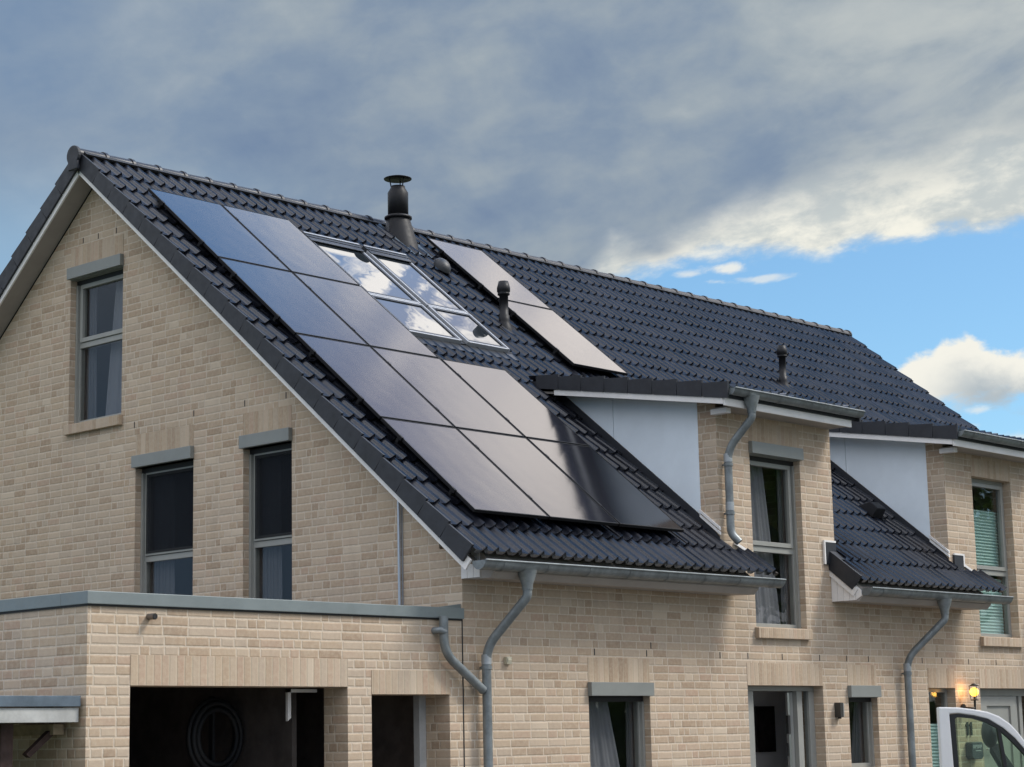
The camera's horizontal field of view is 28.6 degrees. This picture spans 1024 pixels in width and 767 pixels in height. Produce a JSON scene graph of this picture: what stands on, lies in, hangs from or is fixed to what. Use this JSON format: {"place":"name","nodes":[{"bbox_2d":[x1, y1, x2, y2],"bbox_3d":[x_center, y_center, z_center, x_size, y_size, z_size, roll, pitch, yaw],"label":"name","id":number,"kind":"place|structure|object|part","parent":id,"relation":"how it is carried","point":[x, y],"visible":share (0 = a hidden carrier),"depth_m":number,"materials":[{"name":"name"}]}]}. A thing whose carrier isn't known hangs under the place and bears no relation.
{"place":"outdoors","nodes":[
{"label":"outdoors","id":0,"kind":"place"},
{"bbox_2d":[0,145,1023,766],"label":"semi detached house","id":1,"kind":"structure","parent":0,"point":[182,411],"depth_m":24.82,"materials":[{"name":"brick"}]},
{"bbox_2d":[63,234,123,435],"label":"window","id":2,"kind":"structure","parent":1,"relation":"in","point":[96,268],"depth_m":25.59,"materials":[{"name":"grey glass"}]},
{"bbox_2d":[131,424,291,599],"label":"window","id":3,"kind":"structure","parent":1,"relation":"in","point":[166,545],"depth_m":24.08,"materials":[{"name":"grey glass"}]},
{"bbox_2d":[148,188,289,271],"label":"solar panel","id":4,"kind":"object","parent":1,"relation":"attached to","point":[217,230],"visible":1,"depth_m":24.75,"materials":[{"name":"black"}]},
{"bbox_2d":[239,405,291,599],"bbox_3d":[-2.675,1.469,22.715,0.865,2.361,0.357,-10,-13,42],"label":"window","id":5,"kind":"structure","parent":1,"relation":"in","point":[270,468],"depth_m":22.81,"materials":[{"name":"grey glass"}]},
{"bbox_2d":[222,205,359,285],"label":"solar panel","id":6,"kind":"object","parent":1,"relation":"attached to","point":[290,245],"visible":0.99,"depth_m":25.61,"materials":[{"name":"black"}]},
{"bbox_2d":[218,257,368,345],"bbox_3d":[-2.599,-0.946,23.688,1.173,0.081,1.758,10,25,-47],"label":"solar panel","id":7,"kind":"object","parent":1,"relation":"attached to","point":[291,302],"visible":1,"depth_m":23.63,"materials":[{"name":"black"}]},
{"bbox_2d":[293,272,437,357],"bbox_3d":[-1.813,-0.814,24.530,1.173,0.081,1.758,10,25,-47],"label":"solar panel","id":8,"kind":"object","parent":1,"relation":"attached to","point":[365,316],"visible":0.98,"depth_m":24.50,"materials":[{"name":"black"}]},
{"bbox_2d":[295,333,453,427],"bbox_3d":[-1.563,-0.014,22.574,1.173,0.081,1.758,10,25,-47],"label":"solar panel","id":9,"kind":"object","parent":1,"relation":"attached to","point":[374,382],"visible":1,"depth_m":22.52,"materials":[{"name":"black"}]},
{"bbox_2d":[371,347,523,436],"bbox_3d":[-0.776,0.118,23.416,1.173,0.081,1.758,10,25,-47],"label":"solar panel","id":10,"kind":"object","parent":1,"relation":"attached to","point":[452,397],"visible":0.98,"depth_m":23.38,"materials":[{"name":"black"}]},
{"bbox_2d":[381,418,548,518],"bbox_3d":[-0.526,0.917,21.460,1.173,0.081,1.758,10,25,-47],"label":"solar panel","id":11,"kind":"object","parent":1,"relation":"attached to","point":[464,469],"visible":1,"depth_m":21.39,"materials":[{"name":"black"}]},
{"bbox_2d":[427,238,550,309],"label":"solar panel","id":12,"kind":"object","parent":1,"relation":"attached to","point":[484,271],"visible":0.97,"depth_m":29.00,"materials":[{"name":"black"}]},
{"bbox_2d":[504,657,511,663],"bbox_3d":[-0.039,2.860,20.753,0.051,0.075,0.080,-10,-13,42],"label":"sensor box","id":13,"kind":"object","parent":1,"relation":"attached to","point":[507,660],"visible":1,"depth_m":20.73,"materials":[{"name":"beige plastic"}]},
{"bbox_2d":[441,359,589,445],"bbox_3d":[0.014,0.250,24.262,1.173,0.081,1.758,10,25,-47],"label":"solar panel","id":14,"kind":"object","parent":1,"relation":"attached to","point":[517,405],"visible":0.98,"depth_m":24.23,"materials":[{"name":"black"}]},
{"bbox_2d":[457,428,618,525],"bbox_3d":[0.260,1.049,22.302,1.173,0.081,1.758,10,25,-47],"label":"solar panel","id":15,"kind":"object","parent":1,"relation":"attached to","point":[541,480],"visible":0.98,"depth_m":22.26,"materials":[{"name":"black"}]},
{"bbox_2d":[497,299,627,375],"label":"solar panel","id":16,"kind":"object","parent":1,"relation":"attached to","point":[563,338],"visible":0.97,"depth_m":27.82,"materials":[{"name":"black"}]},
{"bbox_2d":[527,438,683,532],"bbox_3d":[1.050,1.182,23.148,1.173,0.081,1.758,10,25,-47],"label":"solar panel","id":17,"kind":"object","parent":1,"relation":"attached to","point":[609,488],"visible":0.99,"depth_m":23.10,"materials":[{"name":"black"}]},
{"bbox_2d":[588,658,654,766],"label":"window","id":18,"kind":"structure","parent":1,"relation":"in","point":[617,687],"depth_m":22.20,"materials":[{"name":"grey glass"}]},
{"bbox_2d":[754,706,775,751],"bbox_3d":[3.264,4.461,25.950,0.056,0.580,0.400,-10,-13,42],"label":"picture","id":19,"kind":"object","parent":1,"relation":"attached to","point":[764,728],"visible":0.93,"depth_m":25.91},
{"bbox_2d":[748,421,812,639],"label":"window","id":20,"kind":"structure","parent":1,"relation":"in","point":[771,446],"depth_m":24.92,"materials":[{"name":"grey glass"}]},
{"bbox_2d":[834,702,844,718],"bbox_3d":[4.084,4.074,25.035,0.089,0.200,0.105,-10,-13,42],"label":"wall lamp","id":21,"kind":"object","parent":1,"relation":"attached to","point":[839,710],"visible":1,"depth_m":25.00,"materials":[{"name":"grey metal"}]},
{"bbox_2d":[802,664,881,766],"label":"window","id":22,"kind":"structure","parent":1,"relation":"in","point":[862,686],"depth_m":25.72,"materials":[{"name":"grey"}]},
{"bbox_2d":[927,668,954,766],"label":"window","id":23,"kind":"structure","parent":1,"relation":"in","point":[939,679],"depth_m":27.07,"materials":[{"name":"grey"}]},
{"bbox_2d":[965,722,972,735],"bbox_3d":[6.207,4.689,27.305,0.018,0.180,0.157,-10,-13,42],"label":"house number","id":24,"kind":"object","parent":1,"relation":"attached to","point":[967,724],"visible":1,"depth_m":27.30,"materials":[{"name":"grey metal"}]},
{"bbox_2d":[960,683,978,709],"bbox_3d":[6.211,4.265,27.265,0.270,0.390,0.147,-3,-10,9],"label":"wall lantern","id":25,"kind":"object","parent":1,"relation":"attached to","point":[974,692],"depth_m":27.23,"materials":[{"name":"yellow glass"}]},
{"bbox_2d":[965,742,983,759],"bbox_3d":[6.272,4.978,27.253,0.112,0.230,0.300,-10,-13,42],"label":"mailbox","id":26,"kind":"object","parent":1,"relation":"attached to","point":[974,750],"visible":1,"depth_m":27.17,"materials":[{"name":"grey metal"}]},
{"bbox_2d":[970,457,1023,647],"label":"window","id":27,"kind":"structure","parent":1,"relation":"in","point":[987,536],"depth_m":28.75,"materials":[{"name":"grey glass"}]},
{"bbox_2d":[0,0,1023,437],"label":"sky","id":28,"kind":"structure","parent":0,"point":[855,166],"materials":[{"name":"grey"}]},
{"bbox_2d":[937,707,1023,766],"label":"white van","id":29,"kind":"object","parent":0,"point":[993,727],"visible":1,"depth_m":8.99,"materials":[{"name":"paint"}]},
{"bbox_3d":[2.453,2.098,9.010,1.052,1.296,0.315,-2,-10,3],"label":"door","id":30,"kind":"part","parent":29,"relation":"part of","materials":[{"name":"white paint"}]},
{"bbox_3d":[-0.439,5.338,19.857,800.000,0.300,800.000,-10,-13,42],"label":"ground","id":31,"kind":"structure","parent":0,"visible":0},
{"bbox_2d":[0,696,80,766],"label":"lean to shelter","id":32,"kind":"object","parent":31,"relation":"on","point":[37,709],"visible":1,"depth_m":16.68,"materials":[{"name":"grey metal"},{"name":"white painted wood"}]},
{"bbox_2d":[0,591,486,766],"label":"carport","id":33,"kind":"object","parent":31,"relation":"on","point":[297,683],"visible":1,"depth_m":18.93,"materials":[{"name":"brick"}]},
{"bbox_2d":[186,696,243,766],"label":"coiled hose","id":34,"kind":"object","parent":33,"relation":"hanging from","point":[210,706],"visible":1,"depth_m":19.90,"materials":[{"name":"black rubber"}]}
]}

